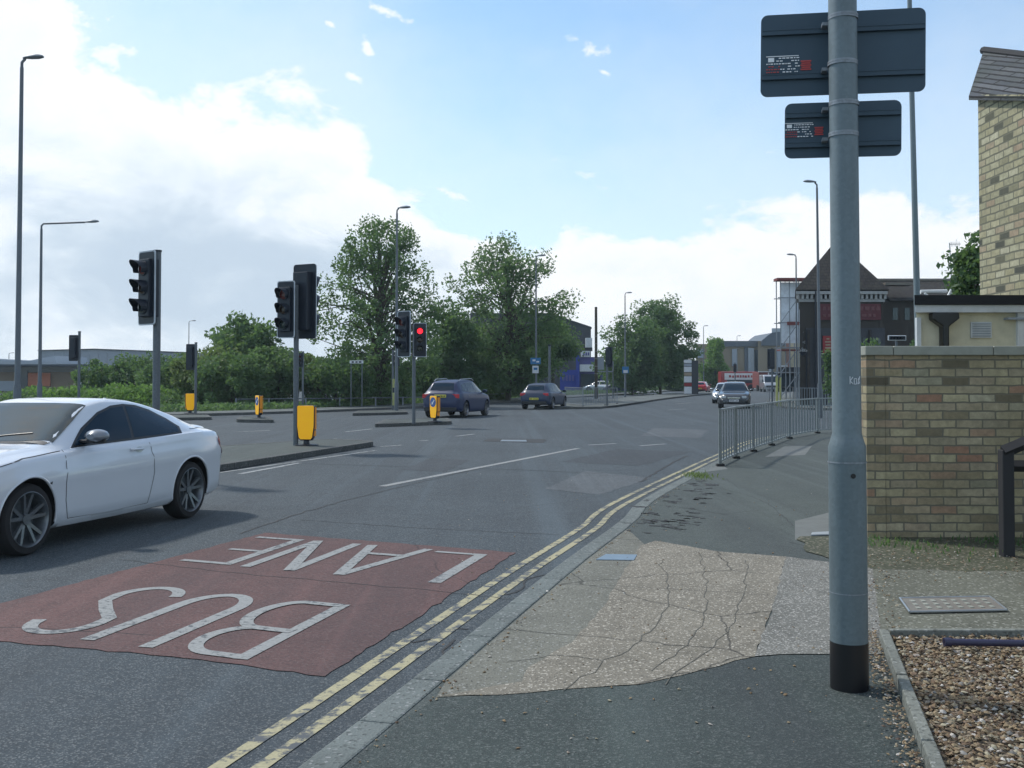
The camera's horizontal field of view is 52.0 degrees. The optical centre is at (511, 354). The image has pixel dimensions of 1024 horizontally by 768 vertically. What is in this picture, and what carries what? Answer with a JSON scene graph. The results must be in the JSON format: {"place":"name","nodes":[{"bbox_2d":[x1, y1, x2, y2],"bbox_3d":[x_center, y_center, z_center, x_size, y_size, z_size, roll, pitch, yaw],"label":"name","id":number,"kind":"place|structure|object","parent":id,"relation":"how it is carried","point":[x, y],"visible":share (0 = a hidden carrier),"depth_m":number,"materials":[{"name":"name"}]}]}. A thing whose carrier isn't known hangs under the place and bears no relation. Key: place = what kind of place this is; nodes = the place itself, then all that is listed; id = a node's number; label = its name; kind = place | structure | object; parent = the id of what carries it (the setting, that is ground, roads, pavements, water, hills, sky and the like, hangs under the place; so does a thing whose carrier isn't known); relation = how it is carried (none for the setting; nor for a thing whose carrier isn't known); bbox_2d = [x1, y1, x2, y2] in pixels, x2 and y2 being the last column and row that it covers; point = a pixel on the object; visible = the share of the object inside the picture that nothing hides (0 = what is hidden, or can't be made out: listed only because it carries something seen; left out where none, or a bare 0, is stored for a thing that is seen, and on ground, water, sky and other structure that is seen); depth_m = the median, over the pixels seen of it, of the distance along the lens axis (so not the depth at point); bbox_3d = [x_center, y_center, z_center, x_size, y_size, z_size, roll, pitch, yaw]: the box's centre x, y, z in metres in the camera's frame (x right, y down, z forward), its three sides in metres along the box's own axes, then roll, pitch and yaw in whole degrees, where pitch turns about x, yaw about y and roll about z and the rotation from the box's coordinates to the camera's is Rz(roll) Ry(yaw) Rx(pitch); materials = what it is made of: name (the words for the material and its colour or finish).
{"place":"outdoors","nodes":[
{"label":"outdoors","id":0,"kind":"place"},
{"bbox_2d":[37,349,202,390],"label":"grey warehouse","id":1,"kind":"structure","parent":0,"point":[104,356],"depth_m":150.04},
{"bbox_2d":[0,389,831,767],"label":"road","id":2,"kind":"structure","parent":0,"point":[66,707],"depth_m":10.88,"materials":[{"name":"asphalt"}]},
{"bbox_2d":[0,388,48,401],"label":"shrub","id":3,"kind":"object","parent":2,"relation":"on","point":[8,395],"visible":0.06,"depth_m":43.73,"materials":[{"name":"green plant"}]},
{"bbox_2d":[13,54,43,398],"bbox_3d":[-12.608,-2.795,27.377,0.673,10.128,0.245,0,-1,0],"label":"street lamp","id":4,"kind":"object","parent":2,"relation":"on","point":[17,389],"visible":0.85,"depth_m":27.33,"materials":[{"name":"metal"}]},
{"bbox_2d":[0,356,108,392],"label":"supermarket","id":5,"kind":"structure","parent":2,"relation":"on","point":[56,371],"depth_m":127.74,"materials":[{"name":"brick"}]},
{"bbox_2d":[2,384,111,397],"bbox_3d":[-26.791,2.459,61.947,7.053,1.406,4.959,0,-1,0],"label":"shrub","id":6,"kind":"object","parent":2,"relation":"on","point":[60,392],"visible":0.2,"depth_m":60.85,"materials":[{"name":"green plant"}]},
{"bbox_2d":[37,220,98,397],"bbox_3d":[-17.780,-1.389,42.047,2.405,8.033,0.259,0,-1,0],"label":"street lamp","id":7,"kind":"object","parent":2,"relation":"on","point":[39,389],"visible":0.87,"depth_m":42.01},
{"bbox_2d":[67,356,152,391],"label":"shrub","id":8,"kind":"object","parent":2,"relation":"on","point":[101,376],"visible":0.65,"depth_m":68.80,"materials":[{"name":"green plant"}]},
{"bbox_2d":[0,398,221,555],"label":"coupe","id":9,"kind":"object","parent":2,"relation":"on","point":[65,461],"visible":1,"depth_m":10.66,"materials":[{"name":"white paint"}]},
{"bbox_2d":[81,380,175,404],"bbox_3d":[-22.541,2.342,62.090,5.821,1.621,5.361,1,-2,-37],"label":"shrub","id":10,"kind":"object","parent":2,"relation":"on","point":[132,393],"visible":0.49,"depth_m":60.83,"materials":[{"name":"green plant"}]},
{"bbox_2d":[114,350,176,389],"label":"shrub","id":11,"kind":"object","parent":2,"relation":"on","point":[139,362],"visible":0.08,"depth_m":73.07,"materials":[{"name":"green plant"}]},
{"bbox_2d":[132,352,199,390],"bbox_3d":[-21.084,1.522,65.986,5.360,3.458,5.412,1,-2,-31],"label":"shrub","id":12,"kind":"object","parent":2,"relation":"on","point":[144,376],"visible":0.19,"depth_m":64.52,"materials":[{"name":"green plant"}]},
{"bbox_2d":[150,387,230,404],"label":"shrub","id":13,"kind":"object","parent":2,"relation":"on","point":[173,397],"visible":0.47,"depth_m":58.73,"materials":[{"name":"green plant"}]},
{"bbox_2d":[167,341,241,402],"bbox_3d":[-17.354,1.150,60.078,4.264,3.889,4.721,1,-2,-33],"label":"shrub","id":14,"kind":"object","parent":2,"relation":"on","point":[182,376],"visible":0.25,"depth_m":59.42,"materials":[{"name":"green plant"}]},
{"bbox_2d":[188,350,277,407],"bbox_3d":[-15.336,1.396,58.083,4.777,3.335,4.670,0,-1,0],"label":"shrub","id":15,"kind":"object","parent":2,"relation":"on","point":[244,370],"visible":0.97,"depth_m":57.26,"materials":[{"name":"green plant"}]},
{"bbox_2d":[204,309,291,402],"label":"tree","id":16,"kind":"object","parent":2,"relation":"on","point":[242,334],"visible":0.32,"depth_m":65.27,"materials":[{"name":"green plant"}]},
{"bbox_2d":[0,533,515,675],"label":"red surfacing","id":17,"kind":"structure","parent":2,"relation":"on","point":[371,614],"depth_m":7.60,"materials":[{"name":"asphalt"}]},
{"bbox_2d":[22,587,348,658],"bbox_3d":[-2.170,1.764,7.064,2.062,0.002,1.512,-1,-2,23],"label":"bus lettering","id":18,"kind":"object","parent":17,"relation":"on","point":[108,614],"visible":1,"depth_m":6.87,"materials":[{"name":"white paint"}]},
{"bbox_2d":[180,536,487,582],"bbox_3d":[-1.573,1.822,9.442,2.844,0.002,1.487,-1,-2,25],"label":"lane lettering","id":19,"kind":"object","parent":17,"relation":"on","point":[296,563],"visible":1,"depth_m":9.41,"materials":[{"name":"white paint"}]},
{"bbox_2d":[231,344,306,402],"bbox_3d":[-13.809,1.238,60.104,4.294,3.734,3.989,0,-1,0],"label":"shrub","id":20,"kind":"object","parent":2,"relation":"on","point":[281,358],"visible":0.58,"depth_m":59.17,"materials":[{"name":"green plant"}]},
{"bbox_2d":[220,440,366,462],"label":"traffic island","id":21,"kind":"structure","parent":2,"relation":"on","point":[233,453],"depth_m":22.79,"materials":[{"name":"concrete"}]},
{"bbox_2d":[129,250,161,409],"bbox_3d":[-5.911,0.109,16.902,0.451,3.607,0.454,0,-1,0],"label":"traffic signal","id":22,"kind":"object","parent":21,"relation":"on","point":[146,286],"visible":0.98,"depth_m":16.93,"materials":[{"name":"black plastic"}]},
{"bbox_2d":[274,264,319,445],"bbox_3d":[-4.909,0.008,23.962,1.137,4.155,0.604,1,-2,-28],"label":"traffic signal","id":23,"kind":"object","parent":21,"relation":"on","point":[297,318],"visible":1,"depth_m":23.85,"materials":[{"name":"black plastic"}]},
{"bbox_2d":[294,405,318,445],"bbox_3d":[-4.669,1.624,23.867,0.540,0.919,0.540,0,-1,8],"label":"traffic bollard","id":24,"kind":"object","parent":21,"relation":"on","point":[306,422],"visible":1,"depth_m":23.78,"materials":[{"name":"yellow plastic"}]},
{"bbox_2d":[220,439,372,470],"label":"kerb","id":25,"kind":"structure","parent":2,"relation":"on","point":[269,459],"depth_m":21.35,"materials":[{"name":"concrete"}]},
{"bbox_2d":[273,351,338,402],"bbox_3d":[-12.329,1.475,61.983,4.764,3.364,5.124,0,-1,0],"label":"shrub","id":26,"kind":"object","parent":2,"relation":"on","point":[310,357],"visible":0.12,"depth_m":61.30,"materials":[{"name":"green plant"}]},
{"bbox_2d":[299,355,377,406],"bbox_3d":[-10.030,1.544,59.843,4.768,3.110,4.708,0,-1,0],"label":"shrub","id":27,"kind":"object","parent":2,"relation":"on","point":[323,374],"visible":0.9,"depth_m":58.86,"materials":[{"name":"green plant"}]},
{"bbox_2d":[357,410,403,412],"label":"traffic island","id":28,"kind":"structure","parent":2,"relation":"on","point":[374,411],"depth_m":49.55,"materials":[{"name":"concrete"}]},
{"bbox_2d":[394,206,410,410],"bbox_3d":[-5.321,-2.202,51.069,0.769,10.098,0.288,0,-1,0],"label":"street lamp","id":29,"kind":"object","parent":28,"relation":"on","point":[396,396],"visible":0.97,"depth_m":51.01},
{"bbox_2d":[307,213,455,404],"bbox_3d":[-8.338,-2.625,62.676,9.977,11.513,9.544,0,-1,0],"label":"tree","id":30,"kind":"object","parent":2,"relation":"on","point":[374,315],"visible":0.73,"depth_m":62.28,"materials":[{"name":"green plant"}]},
{"bbox_2d":[138,387,664,411],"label":"verge grass","id":31,"kind":"structure","parent":2,"relation":"on","point":[214,406],"depth_m":55.02,"materials":[{"name":"green plant"}]},
{"bbox_2d":[560,338,602,390],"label":"blue shop","id":32,"kind":"structure","parent":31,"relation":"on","point":[582,375],"depth_m":127.89},
{"bbox_2d":[375,418,451,426],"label":"kerb","id":33,"kind":"structure","parent":2,"relation":"on","point":[381,424],"depth_m":36.67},
{"bbox_2d":[382,418,446,422],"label":"traffic island","id":34,"kind":"structure","parent":2,"relation":"on","point":[408,420],"depth_m":38.54,"materials":[{"name":"concrete"}]},
{"bbox_2d":[394,311,426,423],"bbox_3d":[-3.465,0.443,35.847,1.084,3.865,0.599,0,-1,0],"label":"traffic signal","id":35,"kind":"object","parent":34,"relation":"on","point":[402,331],"visible":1,"depth_m":35.89,"materials":[{"name":"black plastic"}]},
{"bbox_2d":[427,396,442,421],"bbox_3d":[-2.747,1.948,37.464,0.540,0.935,0.540,1,-2,-40],"label":"traffic bollard","id":36,"kind":"object","parent":34,"relation":"on","point":[434,407],"visible":0.99,"depth_m":37.33,"materials":[{"name":"yellow plastic"}]},
{"bbox_2d":[402,360,463,399],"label":"shrub","id":37,"kind":"object","parent":2,"relation":"on","point":[430,383],"visible":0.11,"depth_m":70.36,"materials":[{"name":"green plant"}]},
{"bbox_2d":[402,458,468,471],"bbox_3d":[-1.400,2.085,19.903,0.950,0.001,3.216,0,-1,5],"label":"road patch","id":38,"kind":"object","parent":2,"relation":"on","point":[430,464],"visible":1,"depth_m":19.86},
{"bbox_2d":[170,388,713,415],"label":"kerb","id":39,"kind":"structure","parent":2,"relation":"on","point":[290,412],"depth_m":52.70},
{"bbox_2d":[422,378,489,417],"bbox_3d":[-2.380,1.891,46.269,2.179,1.680,4.433,0,-1,17],"label":"crossover","id":40,"kind":"object","parent":2,"relation":"on","point":[463,397],"visible":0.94,"depth_m":44.56,"materials":[{"name":"blue paint"}]},
{"bbox_2d":[381,448,579,485],"bbox_3d":[-0.206,2.089,20.156,0.140,0.001,9.428,-1,-2,22],"label":"lane line","id":41,"kind":"object","parent":2,"relation":"on","point":[474,468],"visible":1,"depth_m":18.73,"materials":[{"name":"white paint"}]},
{"bbox_2d":[208,436,769,767],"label":"yellow line","id":42,"kind":"object","parent":2,"relation":"on","point":[250,745],"visible":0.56,"depth_m":6.02,"materials":[{"name":"paint"}]},
{"bbox_2d":[251,440,757,767],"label":"yellow line","id":43,"kind":"object","parent":2,"relation":"on","point":[276,755],"visible":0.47,"depth_m":6.00,"materials":[{"name":"paint"}]},
{"bbox_2d":[535,254,545,382],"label":"street lamp","id":44,"kind":"object","parent":2,"relation":"on","point":[536,311],"visible":0.91,"depth_m":70.65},
{"bbox_2d":[520,383,566,408],"bbox_3d":[1.819,2.316,58.761,2.106,1.440,4.156,0,-1,18],"label":"hatchback","id":45,"kind":"object","parent":2,"relation":"on","point":[550,395],"visible":0.94,"depth_m":57.07,"materials":[{"name":"paint"}]},
{"bbox_2d":[298,431,803,767],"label":"kerb","id":46,"kind":"structure","parent":2,"relation":"on","point":[342,750],"depth_m":5.61,"materials":[{"name":"concrete"}]},
{"bbox_2d":[529,316,584,383],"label":"tree","id":47,"kind":"object","parent":2,"relation":"on","point":[568,350],"visible":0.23,"depth_m":85.34,"materials":[{"name":"green plant"}]},
{"bbox_2d":[546,471,648,494],"bbox_3d":[1.406,2.001,16.496,1.331,0.001,3.721,0,-1,16],"label":"road patch","id":48,"kind":"object","parent":2,"relation":"on","point":[590,482],"visible":1,"depth_m":16.37,"materials":[{"name":"asphalt"}]},
{"bbox_2d":[563,449,688,465],"bbox_3d":[2.424,2.135,21.956,1.870,0.001,4.484,-1,-2,23],"label":"road patch","id":49,"kind":"object","parent":2,"relation":"on","point":[628,457],"visible":1,"depth_m":21.65,"materials":[{"name":"asphalt"}]},
{"bbox_2d":[589,314,671,394],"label":"tree","id":50,"kind":"object","parent":2,"relation":"on","point":[643,357],"visible":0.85,"depth_m":110.33,"materials":[{"name":"green plant"}]},
{"bbox_2d":[541,388,762,407],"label":"central reservation","id":51,"kind":"structure","parent":2,"relation":"on","point":[629,400],"depth_m":80.04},
{"bbox_2d":[565,387,605,405],"bbox_3d":[4.533,2.502,62.799,1.867,1.075,6.680,0,-1,-6],"label":"pedestrian railing","id":52,"kind":"object","parent":51,"relation":"on","point":[579,396],"visible":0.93,"depth_m":60.91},
{"bbox_2d":[605,347,612,405],"bbox_3d":[5.633,1.282,60.936,0.406,3.415,0.447,0,-1,0],"label":"traffic signal","id":53,"kind":"object","parent":51,"relation":"on","point":[608,356],"visible":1,"depth_m":60.86,"materials":[{"name":"black plastic"}]},
{"bbox_2d":[534,389,759,408],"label":"kerb","id":54,"kind":"structure","parent":51,"relation":"on","point":[600,407],"depth_m":59.54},
{"bbox_2d":[684,360,697,393],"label":"retail totem","id":55,"kind":"object","parent":51,"relation":"on","point":[691,376],"visible":0.95,"depth_m":110.89,"materials":[{"name":"white metal"}]},
{"bbox_2d":[627,292,703,393],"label":"tree","id":56,"kind":"object","parent":2,"relation":"on","point":[672,355],"visible":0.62,"depth_m":116.18,"materials":[{"name":"green plant"}]},
{"bbox_2d":[641,428,707,437],"bbox_3d":[5.007,2.380,31.986,1.864,0.001,5.806,0,-1,12],"label":"road patch","id":57,"kind":"object","parent":2,"relation":"on","point":[669,432],"visible":1,"depth_m":31.37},
{"bbox_2d":[698,336,729,387],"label":"tree","id":58,"kind":"object","parent":2,"relation":"on","point":[715,365],"visible":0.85,"depth_m":164.10,"materials":[{"name":"green plant"}]},
{"bbox_2d":[715,382,752,408],"bbox_3d":[12.816,2.328,60.461,2.126,1.500,4.456,0,-1,13],"label":"estate car","id":59,"kind":"object","parent":2,"relation":"on","point":[734,392],"visible":0.96,"depth_m":58.93,"materials":[{"name":"silver paint"}]},
{"bbox_2d":[718,372,753,388],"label":"red bus","id":60,"kind":"object","parent":2,"relation":"on","point":[745,377],"visible":0.47,"depth_m":157.92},
{"bbox_2d":[696,328,784,378],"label":"modern building","id":61,"kind":"structure","parent":2,"relation":"on","point":[750,355],"depth_m":209.66,"materials":[{"name":"metal"}]},
{"bbox_2d":[767,348,774,401],"bbox_3d":[15.272,1.334,61.960,0.448,3.361,0.445,0,-1,0],"label":"traffic signal","id":62,"kind":"object","parent":2,"relation":"on","point":[771,358],"visible":0.99,"depth_m":61.88,"materials":[{"name":"black plastic"}]},
{"bbox_2d":[787,253,797,398],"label":"street lamp","id":63,"kind":"object","parent":2,"relation":"on","point":[796,384],"visible":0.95,"depth_m":75.00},
{"bbox_2d":[803,180,821,417],"bbox_3d":[12.623,-2.336,44.070,0.666,10.028,0.245,0,-1,0],"label":"street lamp","id":64,"kind":"object","parent":2,"relation":"on","point":[819,388],"visible":0.94,"depth_m":44.02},
{"bbox_2d":[821,349,831,403],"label":"shrub","id":65,"kind":"object","parent":2,"relation":"on","point":[827,367],"visible":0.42,"depth_m":55.07,"materials":[{"name":"green plant"}]},
{"bbox_2d":[907,0,919,334],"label":"street lamp","id":66,"kind":"object","parent":2,"relation":"on","point":[916,267],"visible":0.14,"depth_m":22.04,"materials":[{"name":"metal"}]},
{"bbox_2d":[936,230,979,294],"bbox_3d":[10.764,-0.347,23.839,2.688,5.062,3.455,-1,-2,35],"label":"tree","id":67,"kind":"object","parent":2,"relation":"on","point":[965,276],"visible":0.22,"depth_m":24.08,"materials":[{"name":"green plant"}]},
{"bbox_2d":[969,46,1023,294],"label":"brick house","id":68,"kind":"structure","parent":2,"relation":"on","point":[997,91],"depth_m":12.58,"materials":[{"name":"brick"}]},
{"bbox_2d":[165,390,670,413],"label":"pavement","id":69,"kind":"structure","parent":0,"point":[347,407],"depth_m":56.72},
{"bbox_2d":[69,331,80,397],"bbox_3d":[-18.753,0.805,44.978,0.408,3.588,0.427,-1,-2,43],"label":"traffic signal","id":70,"kind":"object","parent":69,"relation":"on","point":[74,347],"visible":0.98,"depth_m":44.94,"materials":[{"name":"black plastic"}]},
{"bbox_2d":[186,342,197,412],"bbox_3d":[-14.286,1.055,46.753,0.432,3.176,0.483,1,-2,-33],"label":"traffic signal","id":71,"kind":"object","parent":69,"relation":"on","point":[191,356],"visible":1,"depth_m":46.66,"materials":[{"name":"black plastic"}]},
{"bbox_2d":[235,393,519,406],"bbox_3d":[-4.900,2.896,67.323,4.953,0.550,30.218,-1,-2,30],"label":"knee rail","id":72,"kind":"object","parent":69,"relation":"on","point":[236,399],"visible":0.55,"depth_m":58.46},
{"bbox_2d":[411,295,496,394],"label":"tree","id":73,"kind":"object","parent":69,"relation":"on","point":[455,329],"visible":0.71,"depth_m":70.82,"materials":[{"name":"green plant"}]},
{"bbox_2d":[429,230,584,400],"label":"tree","id":74,"kind":"object","parent":69,"relation":"on","point":[506,354],"visible":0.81,"depth_m":74.84,"materials":[{"name":"green plant"}]},
{"bbox_2d":[0,0,1023,360],"label":"sky","id":75,"kind":"structure","parent":0,"point":[639,143],"materials":[{"name":"blue"}]},
{"bbox_2d":[470,313,591,388],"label":"dark clad building","id":76,"kind":"structure","parent":0,"point":[585,330],"depth_m":150.10,"materials":[{"name":"grey metal"}]},
{"bbox_2d":[343,430,915,767],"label":"pavement","id":77,"kind":"structure","parent":0,"point":[797,482],"depth_m":12.36,"materials":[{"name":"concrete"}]},
{"bbox_2d":[437,529,643,696],"bbox_3d":[0.586,1.686,7.706,0.479,0.001,5.807,0,-1,15],"label":"concrete margin","id":78,"kind":"object","parent":77,"relation":"on","point":[551,626],"visible":1,"depth_m":6.43,"materials":[{"name":"concrete"}]},
{"bbox_2d":[440,541,785,695],"bbox_3d":[1.102,1.672,7.172,1.371,0.001,5.105,0,-1,19],"label":"aggregate crossover","id":79,"kind":"object","parent":77,"relation":"on","point":[642,584],"visible":1,"depth_m":6.48,"materials":[{"name":"concrete"}]},
{"bbox_2d":[344,655,925,767],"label":"foreground pavement","id":80,"kind":"structure","parent":77,"relation":"on","point":[831,729],"depth_m":4.54,"materials":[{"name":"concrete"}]},
{"bbox_2d":[828,0,868,692],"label":"sign post","id":81,"kind":"object","parent":80,"relation":"on","point":[848,570],"visible":0.96,"depth_m":5.10,"materials":[{"name":"grey metal"}]},
{"bbox_2d":[760,8,925,96],"bbox_3d":[1.660,-1.539,5.237,0.807,0.425,0.240,1,-1,11],"label":"sign plate","id":82,"kind":"object","parent":81,"relation":"attached to","point":[891,51],"visible":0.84,"depth_m":5.33,"materials":[{"name":"black"}]},
{"bbox_2d":[785,98,901,158],"bbox_3d":[1.659,-1.147,5.227,0.571,0.283,0.240,1,-1,11],"label":"sign plate","id":83,"kind":"object","parent":81,"relation":"attached to","point":[808,134],"visible":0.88,"depth_m":5.32,"materials":[{"name":"black"}]},
{"bbox_2d":[619,480,731,532],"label":"tarry patches","id":84,"kind":"object","parent":77,"relation":"on","point":[655,520],"visible":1,"depth_m":11.78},
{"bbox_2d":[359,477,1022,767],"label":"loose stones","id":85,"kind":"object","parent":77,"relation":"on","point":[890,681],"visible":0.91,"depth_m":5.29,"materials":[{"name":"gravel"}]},
{"bbox_2d":[716,397,831,466],"bbox_3d":[8.077,1.654,26.659,2.724,1.005,19.014,-1,-2,36],"label":"pedestrian railing","id":86,"kind":"object","parent":77,"relation":"on","point":[771,441],"visible":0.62,"depth_m":23.31,"materials":[{"name":"metal"}]},
{"bbox_2d":[766,446,811,456],"bbox_3d":[5.925,2.040,22.147,0.681,0.001,3.857,-1,-1,21],"label":"pale patch","id":87,"kind":"object","parent":77,"relation":"on","point":[791,450],"visible":1,"depth_m":22.01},
{"bbox_2d":[795,513,828,539],"bbox_3d":[3.159,1.766,10.944,0.417,0.001,2.395,0,-1,17],"label":"pale patch","id":88,"kind":"object","parent":77,"relation":"on","point":[809,526],"visible":0.6,"depth_m":10.82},
{"bbox_2d":[755,556,883,655],"bbox_3d":[2.174,1.671,7.183,0.753,0.001,3.368,0,-1,17],"label":"coarse crossover","id":89,"kind":"object","parent":77,"relation":"on","point":[797,605],"visible":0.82,"depth_m":6.72,"materials":[{"name":"concrete"}]},
{"bbox_2d":[797,536,1023,571],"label":"dirt strip","id":90,"kind":"object","parent":77,"relation":"on","point":[819,545],"visible":0.72,"depth_m":9.04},
{"bbox_2d":[868,533,1023,561],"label":"weeds","id":91,"kind":"object","parent":90,"relation":"on","point":[928,543],"visible":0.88,"depth_m":9.45,"materials":[{"name":"green plant"}]},
{"bbox_2d":[998,436,1023,556],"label":"timber rail","id":92,"kind":"object","parent":90,"relation":"on","point":[1008,465],"visible":0.86,"depth_m":8.87,"materials":[{"name":"wood"}]},
{"bbox_2d":[879,629,945,767],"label":"edging kerb","id":93,"kind":"structure","parent":77,"relation":"on","point":[928,748],"depth_m":4.64,"materials":[{"name":"concrete"}]},
{"bbox_2d":[861,346,1023,536],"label":"garden wall","id":94,"kind":"structure","parent":77,"relation":"on","point":[941,425],"depth_m":9.99,"materials":[{"name":"brick"}]},
{"bbox_2d":[872,568,1023,629],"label":"tamped slab","id":95,"kind":"structure","parent":77,"relation":"on","point":[1006,590],"depth_m":7.35,"materials":[{"name":"concrete"}]},
{"bbox_2d":[899,596,1007,612],"bbox_3d":[2.904,1.651,6.941,0.774,0.016,0.430,0,-1,-4],"label":"inspection cover","id":96,"kind":"object","parent":95,"relation":"on","point":[939,604],"visible":1,"depth_m":6.92,"materials":[{"name":"metal"}]},
{"bbox_2d":[888,628,1023,638],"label":"edging kerb","id":97,"kind":"structure","parent":77,"relation":"on","point":[957,632],"depth_m":6.03,"materials":[{"name":"concrete"}]},
{"bbox_2d":[891,633,1023,767],"bbox_3d":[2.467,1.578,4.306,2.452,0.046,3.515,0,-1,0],"label":"gravel","id":98,"kind":"structure","parent":77,"relation":"on","point":[975,735],"depth_m":4.90,"materials":[{"name":"gravel"}]},
{"bbox_2d":[943,638,1023,646],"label":"plastic pipe","id":99,"kind":"object","parent":98,"relation":"on","point":[948,642],"visible":1,"depth_m":5.66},
{"bbox_2d":[914,295,1023,345],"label":"flat roof annex","id":100,"kind":"object","parent":77,"relation":"on","point":[969,320],"visible":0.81,"depth_m":11.17,"materials":[{"name":"beige paint"}]},
{"bbox_2d":[1016,313,1023,345],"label":"window frame","id":101,"kind":"structure","parent":100,"relation":"in","point":[1019,323],"depth_m":11.17,"materials":[{"name":"white plastic"}]},
{"bbox_2d":[770,392,831,407],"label":"corner pavement","id":102,"kind":"structure","parent":0,"point":[784,398],"depth_m":79.99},
{"bbox_2d":[774,278,803,398],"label":"scaffolding","id":103,"kind":"object","parent":102,"relation":"on","point":[787,322],"visible":0.72,"depth_m":84.41,"materials":[{"name":"metal"}]},
{"bbox_2d":[778,343,799,391],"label":"scaffolded building","id":104,"kind":"structure","parent":102,"relation":"on","point":[787,369],"depth_m":85.78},
{"bbox_2d":[795,248,888,404],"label":"corner pub","id":105,"kind":"structure","parent":102,"relation":"on","point":[873,290],"depth_m":61.97,"materials":[{"name":"brick"}]},
{"bbox_2d":[877,278,953,345],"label":"pub wing","id":106,"kind":"structure","parent":102,"relation":"on","point":[898,311],"depth_m":64.09,"materials":[{"name":"paint"}]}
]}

